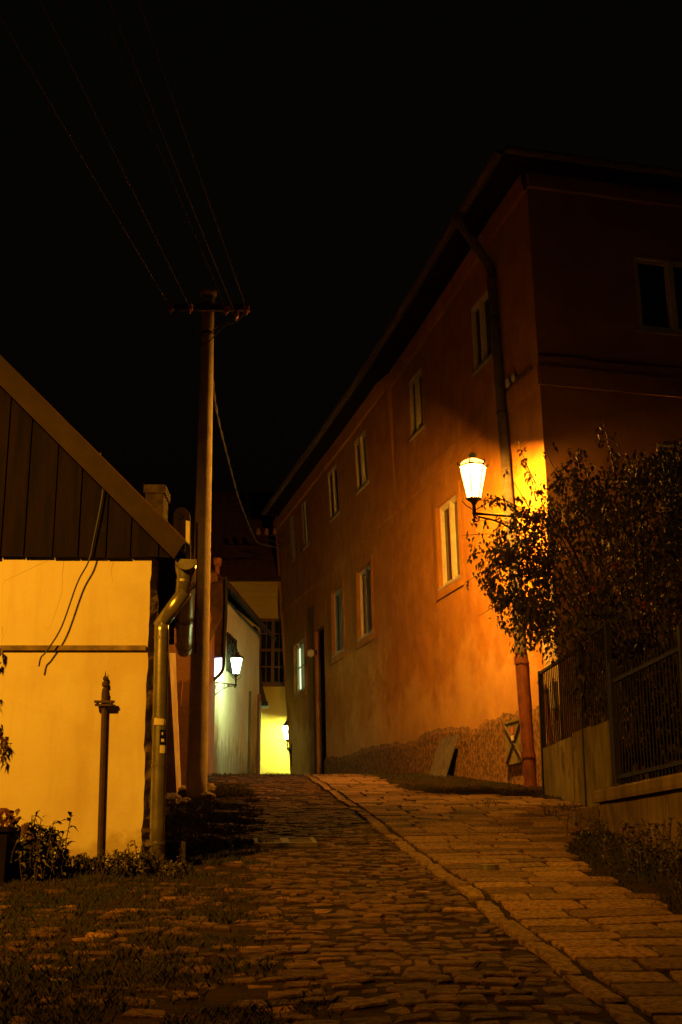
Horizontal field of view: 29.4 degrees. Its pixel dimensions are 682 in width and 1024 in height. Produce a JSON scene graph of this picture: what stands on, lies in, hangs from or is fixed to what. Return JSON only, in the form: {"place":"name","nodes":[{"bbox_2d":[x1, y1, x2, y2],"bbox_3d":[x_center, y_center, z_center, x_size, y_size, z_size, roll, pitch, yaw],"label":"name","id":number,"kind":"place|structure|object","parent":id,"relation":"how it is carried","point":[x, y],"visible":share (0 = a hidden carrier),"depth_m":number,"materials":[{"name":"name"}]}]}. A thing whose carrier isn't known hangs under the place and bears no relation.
{"place":"outdoors","nodes":[
{"label":"outdoors","id":0,"kind":"place"},
{"bbox_2d":[165,794,179,805],"bbox_3d":[-2.234,3.764,16.933,0.272,0.170,0.226,0,-15,0],"label":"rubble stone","id":1,"kind":"object","parent":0,"point":[173,798],"visible":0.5,"depth_m":16.87,"materials":[{"name":"grey stone"}]},
{"bbox_2d":[0,774,603,1023],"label":"cobbled street","id":2,"kind":"structure","parent":0,"point":[441,1001],"depth_m":7.25,"materials":[{"name":"grey stone"}]},
{"bbox_2d":[253,837,317,846],"bbox_3d":[-0.530,3.116,12.231,0.580,0.122,0.500,2,-15,-6],"label":"drain grate","id":3,"kind":"object","parent":2,"relation":"on","point":[295,841],"visible":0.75,"depth_m":12.10,"materials":[{"name":"metal"}]},
{"bbox_2d":[0,772,681,1023],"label":"ground","id":4,"kind":"structure","parent":0,"point":[219,996],"depth_m":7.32,"materials":[{"name":"green plant"}]},
{"bbox_2d":[0,808,34,884],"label":"wooden planter","id":5,"kind":"object","parent":4,"relation":"on","point":[7,834],"visible":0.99,"depth_m":9.64,"materials":[{"name":"brown wood"}]},
{"bbox_2d":[7,822,43,880],"bbox_3d":[-2.447,2.558,9.753,0.430,0.455,0.464,9,-18,-30],"label":"leafy shrub","id":6,"kind":"object","parent":4,"relation":"on","point":[23,850],"visible":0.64,"depth_m":9.68,"materials":[{"name":"green plant"}]},
{"bbox_2d":[12,833,74,882],"bbox_3d":[-2.215,2.589,9.754,0.458,0.376,0.386,0,-15,0],"label":"leafy shrub","id":7,"kind":"object","parent":4,"relation":"on","point":[61,863],"visible":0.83,"depth_m":9.69,"materials":[{"name":"green plant"}]},
{"bbox_2d":[10,810,78,881],"bbox_3d":[-2.254,2.529,9.823,0.538,0.537,0.498,0,-15,0],"label":"leafy shrub","id":8,"kind":"object","parent":4,"relation":"on","point":[53,834],"visible":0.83,"depth_m":9.71,"materials":[{"name":"green plant"}]},
{"bbox_2d":[47,852,85,873],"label":"wall weed","id":9,"kind":"object","parent":4,"relation":"on","point":[64,870],"depth_m":9.97,"materials":[{"name":"green plant"}]},
{"bbox_2d":[54,853,94,875],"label":"wall weed","id":10,"kind":"object","parent":4,"relation":"on","point":[75,857],"depth_m":10.01,"materials":[{"name":"green plant"}]},
{"bbox_2d":[72,851,112,876],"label":"wall weed","id":11,"kind":"object","parent":4,"relation":"on","point":[98,868],"depth_m":9.93,"materials":[{"name":"green plant"}]},
{"bbox_2d":[0,355,196,868],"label":"cream house","id":12,"kind":"structure","parent":4,"relation":"on","point":[131,608],"depth_m":10.65,"materials":[{"name":"paint"}]},
{"bbox_2d":[0,648,8,765],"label":"climbing plant","id":13,"kind":"object","parent":12,"relation":"attached to","point":[4,742],"visible":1,"depth_m":10.35,"materials":[{"name":"green plant"}]},
{"bbox_2d":[38,453,103,666],"bbox_3d":[-2.216,0.374,10.738,0.463,1.814,0.015,0,-15,0],"label":"hanging cable","id":14,"kind":"object","parent":12,"relation":"hanging from","point":[45,652],"visible":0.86,"depth_m":10.68,"materials":[{"name":"black rubber"}]},
{"bbox_2d":[94,671,114,863],"bbox_3d":[-1.901,2.085,10.312,0.160,1.654,0.086,0,-15,0],"label":"steel post","id":15,"kind":"object","parent":4,"relation":"on","point":[103,701],"visible":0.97,"depth_m":10.35,"materials":[{"name":"metal"}]},
{"bbox_2d":[92,848,126,874],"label":"wall weed","id":16,"kind":"object","parent":4,"relation":"on","point":[111,863],"depth_m":10.03,"materials":[{"name":"green plant"}]},
{"bbox_2d":[101,849,140,880],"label":"wall weed","id":17,"kind":"object","parent":4,"relation":"on","point":[117,866],"depth_m":9.82,"materials":[{"name":"green plant"}]},
{"bbox_2d":[116,851,160,876],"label":"wall weed","id":18,"kind":"object","parent":4,"relation":"on","point":[134,866],"depth_m":9.87,"materials":[{"name":"green plant"}]},
{"bbox_2d":[126,840,161,876],"bbox_3d":[-1.539,2.661,9.938,0.313,0.296,0.316,9,-17,-29],"label":"wall weed","id":19,"kind":"object","parent":4,"relation":"on","point":[139,860],"depth_m":9.88,"materials":[{"name":"green plant"}]},
{"bbox_2d":[125,848,186,877],"bbox_3d":[-1.437,2.658,9.812,0.435,0.245,0.333,-7,-17,25],"label":"wall weed","id":20,"kind":"object","parent":4,"relation":"on","point":[144,858],"depth_m":9.84,"materials":[{"name":"green plant"}]},
{"bbox_2d":[156,858,187,877],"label":"wall weed","id":21,"kind":"object","parent":4,"relation":"on","point":[169,867],"depth_m":9.85,"materials":[{"name":"green plant"}]},
{"bbox_2d":[166,653,180,792],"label":"wall pier","id":22,"kind":"structure","parent":4,"relation":"on","point":[173,777],"depth_m":18.45,"materials":[{"name":"paint"}]},
{"bbox_2d":[166,793,181,799],"bbox_3d":[-2.271,3.857,17.483,0.250,0.159,0.200,6,-16,-19],"label":"rubble stone","id":23,"kind":"object","parent":4,"relation":"on","point":[177,796],"visible":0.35,"depth_m":17.46,"materials":[{"name":"stone"}]},
{"bbox_2d":[166,841,185,865],"bbox_3d":[-1.338,2.816,10.502,0.127,0.302,0.255,0,-15,0],"label":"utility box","id":24,"kind":"object","parent":4,"relation":"on","point":[173,853],"visible":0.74,"depth_m":10.41,"materials":[{"name":"metal"}]},
{"bbox_2d":[160,861,194,879],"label":"wall weed","id":25,"kind":"object","parent":4,"relation":"on","point":[179,868],"depth_m":9.80,"materials":[{"name":"green plant"}]},
{"bbox_2d":[177,789,185,797],"bbox_3d":[-2.145,3.949,18.122,0.281,0.184,0.235,0,-15,0],"label":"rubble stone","id":26,"kind":"object","parent":4,"relation":"on","point":[181,792],"visible":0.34,"depth_m":18.04,"materials":[{"name":"grey stone"}]},
{"bbox_2d":[177,679,189,785],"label":"yard wall","id":27,"kind":"structure","parent":4,"relation":"on","point":[183,697],"depth_m":20.35,"materials":[{"name":"brown paint"}]},
{"bbox_2d":[165,798,212,810],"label":"verge weed","id":28,"kind":"object","parent":4,"relation":"on","point":[166,803],"visible":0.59,"depth_m":16.12,"materials":[{"name":"green plant"}]},
{"bbox_2d":[169,558,227,774],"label":"brown house","id":29,"kind":"structure","parent":4,"relation":"on","point":[218,617],"depth_m":27.68,"materials":[{"name":"paint"}]},
{"bbox_2d":[214,657,221,675],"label":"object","id":30,"kind":"structure","parent":29,"relation":"in","point":[218,661],"depth_m":28.11,"materials":[{"name":"white glass"}]},
{"bbox_2d":[166,287,249,798],"bbox_3d":[-2.009,0.343,18.917,1.271,7.854,0.406,0,-15,0],"label":"utility pole","id":31,"kind":"object","parent":4,"relation":"on","point":[197,756],"visible":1,"depth_m":18.81,"materials":[{"name":"wood"}]},
{"bbox_2d":[0,17,169,306],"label":"overhead wire","id":32,"kind":"object","parent":31,"relation":"attached to","point":[79,153],"visible":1,"depth_m":15.62,"materials":[{"name":"black metal"}]},
{"bbox_2d":[39,0,189,306],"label":"overhead wire","id":33,"kind":"object","parent":31,"relation":"attached to","point":[108,142],"visible":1,"depth_m":15.39,"materials":[{"name":"black metal"}]},
{"bbox_2d":[96,0,225,307],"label":"overhead wire","id":34,"kind":"object","parent":31,"relation":"attached to","point":[157,145],"visible":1,"depth_m":15.40,"materials":[{"name":"black metal"}]},
{"bbox_2d":[108,0,234,312],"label":"overhead wire","id":35,"kind":"object","parent":31,"relation":"attached to","point":[167,145],"visible":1,"depth_m":15.24,"materials":[{"name":"black metal"}]},
{"bbox_2d":[138,0,245,306],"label":"overhead wire","id":36,"kind":"object","parent":31,"relation":"attached to","point":[187,142],"visible":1,"depth_m":15.34,"materials":[{"name":"black metal"}]},
{"bbox_2d":[213,379,283,549],"bbox_3d":[-2.108,-0.514,28.850,0.608,1.656,18.207,0,-15,1],"label":"service cable","id":37,"kind":"object","parent":31,"relation":"attached to","point":[230,466],"visible":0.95,"depth_m":25.50,"materials":[{"name":"metal"}]},
{"bbox_2d":[200,791,215,799],"bbox_3d":[-1.838,3.918,17.907,0.216,0.148,0.214,-12,-20,38],"label":"rubble stone","id":38,"kind":"object","parent":4,"relation":"on","point":[207,794],"visible":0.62,"depth_m":17.84,"materials":[{"name":"grey stone"}]},
{"bbox_2d":[207,783,215,790],"bbox_3d":[-2.019,4.155,19.528,0.266,0.167,0.201,8,-17,-27],"label":"rubble stone","id":39,"kind":"object","parent":4,"relation":"on","point":[211,786],"visible":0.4,"depth_m":19.48,"materials":[{"name":"grey stone"}]},
{"bbox_2d":[191,553,275,774],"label":"pale house","id":40,"kind":"structure","parent":4,"relation":"on","point":[237,735],"depth_m":33.64,"materials":[{"name":"paint"}]},
{"bbox_2d":[215,647,243,695],"bbox_3d":[-2.688,3.797,30.428,0.891,1.333,0.336,10,-18,-31],"label":"wall lantern","id":41,"kind":"object","parent":40,"relation":"attached to","point":[236,656],"depth_m":30.54,"materials":[{"name":"white glass"}]},
{"bbox_2d":[226,632,236,676],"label":"window","id":42,"kind":"structure","parent":40,"relation":"in","point":[231,642],"depth_m":32.19,"materials":[{"name":"glass"}]},
{"bbox_2d":[191,492,289,773],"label":"yellow building","id":43,"kind":"structure","parent":4,"relation":"on","point":[249,567],"depth_m":41.28,"materials":[{"name":"paint"}]},
{"bbox_2d":[260,619,284,686],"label":"window","id":44,"kind":"structure","parent":43,"relation":"in","point":[271,651],"depth_m":40.92,"materials":[{"name":"black glass"}]},
{"bbox_2d":[429,734,458,776],"bbox_3d":[1.910,4.694,24.568,0.314,0.880,1.156,4,-16,-13],"label":"sheet panel","id":45,"kind":"object","parent":4,"relation":"on","point":[443,756],"visible":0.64,"depth_m":24.53,"materials":[{"name":"metal"}]},
{"bbox_2d":[261,145,681,787],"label":"town house","id":46,"kind":"structure","parent":4,"relation":"on","point":[539,313],"depth_m":24.13,"materials":[{"name":"paint"}]},
{"bbox_2d":[256,528,284,544],"bbox_3d":[-2.023,0.700,37.783,0.882,0.445,0.287,5,-16,-17],"label":"insulator rack","id":47,"kind":"object","parent":46,"relation":"attached to","point":[258,532],"visible":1,"depth_m":37.74,"materials":[{"name":"ceramic"}]},
{"bbox_2d":[281,720,291,766],"bbox_3d":[-1.619,6.856,38.897,0.402,1.583,1.203,0,-15,0],"label":"wall lantern","id":48,"kind":"object","parent":46,"relation":"attached to","point":[289,748],"depth_m":39.24,"materials":[{"name":"white glass"}]},
{"bbox_2d":[290,515,295,562],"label":"window","id":49,"kind":"structure","parent":46,"relation":"in","point":[292,518],"depth_m":39.51,"materials":[{"name":"paint"}]},
{"bbox_2d":[292,632,306,701],"bbox_3d":[-1.148,4.557,38.065,0.208,1.800,1.733,4,-16,-14],"label":"window","id":50,"kind":"structure","parent":46,"relation":"in","point":[301,669],"depth_m":38.15,"materials":[{"name":"glass"}]},
{"bbox_2d":[302,499,309,549],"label":"window","id":51,"kind":"structure","parent":46,"relation":"in","point":[304,506],"depth_m":37.88,"materials":[{"name":"paint"}]},
{"bbox_2d":[320,629,326,773],"bbox_3d":[-0.404,5.492,35.308,0.129,4.714,1.068,4,-16,-14],"label":"door","id":52,"kind":"structure","parent":46,"relation":"in","point":[322,658],"depth_m":35.66,"materials":[{"name":"brown wood"}]},
{"bbox_2d":[328,465,339,522],"bbox_3d":[-0.158,-0.498,34.676,0.175,1.372,1.096,4,-16,-14],"label":"window","id":53,"kind":"structure","parent":46,"relation":"in","point":[332,475],"depth_m":34.71,"materials":[{"name":"paint"}]},
{"bbox_2d":[329,577,345,664],"bbox_3d":[-0.025,2.857,33.873,0.214,2.042,1.474,4,-16,-14],"label":"window","id":54,"kind":"structure","parent":46,"relation":"in","point":[339,599],"depth_m":34.03,"materials":[{"name":"paint"}]},
{"bbox_2d":[354,429,369,494],"bbox_3d":[0.546,-1.228,31.991,0.175,1.372,1.211,4,-16,-14],"label":"window","id":55,"kind":"structure","parent":46,"relation":"in","point":[361,459],"depth_m":32.02,"materials":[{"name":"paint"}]},
{"bbox_2d":[354,554,374,648],"bbox_3d":[0.629,2.180,31.380,0.214,2.042,1.587,4,-16,-14],"label":"window","id":56,"kind":"structure","parent":46,"relation":"in","point":[366,576],"depth_m":31.51,"materials":[{"name":"paint"}]},
{"bbox_2d":[409,369,424,441],"bbox_3d":[1.660,-2.313,27.998,0.130,1.372,1.029,4,-16,-14],"label":"window","id":57,"kind":"structure","parent":46,"relation":"in","point":[415,384],"depth_m":28.04,"materials":[{"name":"paint"}]},
{"bbox_2d":[433,480,464,600],"bbox_3d":[2.168,0.585,25.509,0.214,2.042,1.586,4,-16,-14],"label":"window","id":58,"kind":"structure","parent":46,"relation":"in","point":[450,512],"depth_m":25.61,"materials":[{"name":"paint"}]},
{"bbox_2d":[471,291,492,376],"bbox_3d":[2.653,-3.342,24.210,0.130,1.372,1.093,4,-16,-14],"label":"window","id":59,"kind":"structure","parent":46,"relation":"in","point":[481,331],"depth_m":24.26,"materials":[{"name":"paint"}]},
{"bbox_2d":[457,452,549,552],"bbox_3d":[2.599,-0.077,20.593,1.544,1.753,0.454,3,-15,-11],"label":"wall lantern","id":60,"kind":"object","parent":46,"relation":"attached to","point":[472,464],"depth_m":20.55,"materials":[{"name":"white glass"}]},
{"bbox_2d":[633,256,681,335],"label":"window","id":61,"kind":"structure","parent":46,"relation":"in","point":[658,281],"depth_m":22.43,"materials":[{"name":"glass"}]},
{"bbox_2d":[656,443,681,545],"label":"window","id":62,"kind":"structure","parent":46,"relation":"in","point":[668,446],"depth_m":21.57,"materials":[{"name":"paint"}]},
{"bbox_2d":[300,773,649,1023],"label":"kerb","id":63,"kind":"structure","parent":4,"relation":"on","point":[570,973],"depth_m":7.33,"materials":[{"name":"stone"}]},
{"bbox_2d":[527,786,541,789],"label":"drain block","id":64,"kind":"structure","parent":4,"relation":"on","point":[535,787],"depth_m":20.21,"materials":[{"name":"concrete"}]},
{"bbox_2d":[569,806,599,827],"bbox_3d":[2.604,3.338,13.989,0.306,0.314,0.550,0,-15,0],"label":"stone step","id":65,"kind":"object","parent":4,"relation":"on","point":[592,812],"visible":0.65,"depth_m":13.74,"materials":[{"name":"stone"}]},
{"bbox_2d":[553,814,624,838],"bbox_3d":[2.348,3.069,12.680,0.595,0.263,0.679,8,-17,-28],"label":"flowering weed","id":66,"kind":"object","parent":4,"relation":"on","point":[585,827],"visible":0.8,"depth_m":12.69,"materials":[{"name":"green plant"}]},
{"bbox_2d":[578,815,650,850],"bbox_3d":[2.551,2.928,11.855,0.557,0.321,0.648,13,-20,-41],"label":"flowering weed","id":67,"kind":"object","parent":4,"relation":"on","point":[602,821],"visible":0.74,"depth_m":11.83,"materials":[{"name":"green plant"}]},
{"bbox_2d":[563,823,666,861],"bbox_3d":[2.330,2.817,11.070,0.769,0.321,0.703,0,-15,0],"label":"flowering weed","id":68,"kind":"object","parent":4,"relation":"on","point":[624,846],"visible":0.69,"depth_m":10.98,"materials":[{"name":"green plant"}]},
{"bbox_2d":[591,772,681,856],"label":"retaining wall","id":69,"kind":"structure","parent":4,"relation":"on","point":[657,800],"depth_m":12.08,"materials":[{"name":"concrete"}]},
{"bbox_2d":[595,830,681,877],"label":"flowering weed","id":70,"kind":"object","parent":4,"relation":"on","point":[632,863],"visible":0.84,"depth_m":10.04,"materials":[{"name":"green plant"}]},
{"bbox_2d":[619,817,681,868],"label":"flowering weed","id":71,"kind":"object","parent":4,"relation":"on","point":[644,851],"visible":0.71,"depth_m":10.56,"materials":[{"name":"green plant"}]},
{"bbox_2d":[644,842,681,901],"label":"flowering weed","id":72,"kind":"object","parent":4,"relation":"on","point":[669,861],"visible":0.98,"depth_m":8.96,"materials":[{"name":"green plant"}]},
{"bbox_2d":[653,820,681,887],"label":"flowering weed","id":73,"kind":"object","parent":4,"relation":"on","point":[665,843],"visible":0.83,"depth_m":9.50,"materials":[{"name":"green plant"}]},
{"bbox_2d":[0,0,681,557],"label":"sky","id":74,"kind":"structure","parent":0,"point":[334,144],"materials":[{"name":"black"}]},
{"bbox_2d":[311,774,681,1023],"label":"sidewalk","id":75,"kind":"structure","parent":0,"point":[615,913],"depth_m":9.57,"materials":[{"name":"stone"}]},
{"bbox_2d":[440,786,461,794],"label":"pavement weed","id":76,"kind":"object","parent":75,"relation":"on","point":[450,789],"visible":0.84,"depth_m":18.89,"materials":[{"name":"green plant"}]},
{"bbox_2d":[476,798,499,806],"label":"pavement weed","id":77,"kind":"object","parent":75,"relation":"on","point":[485,803],"visible":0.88,"depth_m":16.45,"materials":[{"name":"green plant"}]},
{"bbox_2d":[478,864,498,869],"bbox_3d":[1.167,2.814,10.282,0.170,0.055,0.170,0,-15,0],"label":"valve cover","id":78,"kind":"object","parent":75,"relation":"on","point":[488,866],"visible":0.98,"depth_m":10.21,"materials":[{"name":"metal"}]},
{"bbox_2d":[496,788,512,795],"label":"pavement weed","id":79,"kind":"object","parent":75,"relation":"on","point":[504,792],"visible":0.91,"depth_m":18.38,"materials":[{"name":"green plant"}]},
{"bbox_2d":[543,806,559,816],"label":"pavement weed","id":80,"kind":"object","parent":75,"relation":"on","point":[549,811],"visible":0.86,"depth_m":15.22,"materials":[{"name":"green plant"}]},
{"bbox_2d":[557,801,578,810],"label":"pavement weed","id":81,"kind":"object","parent":75,"relation":"on","point":[563,805],"visible":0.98,"depth_m":15.94,"materials":[{"name":"green plant"}]},
{"bbox_2d":[538,621,613,809],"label":"garden gate","id":82,"kind":"structure","parent":75,"relation":"on","point":[577,766],"depth_m":17.18,"materials":[{"name":"metal"}]},
{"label":"garden soil","id":83,"kind":"structure","parent":0,"visible":0},
{"bbox_2d":[461,421,681,782],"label":"rose bush","id":84,"kind":"object","parent":83,"relation":"on","point":[508,558],"visible":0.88,"depth_m":17.62,"materials":[{"name":"green plant"}]},
{"bbox_2d":[608,624,681,785],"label":"garden fence","id":85,"kind":"object","parent":83,"relation":"on","point":[614,678],"visible":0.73,"depth_m":14.39,"materials":[{"name":"metal"}]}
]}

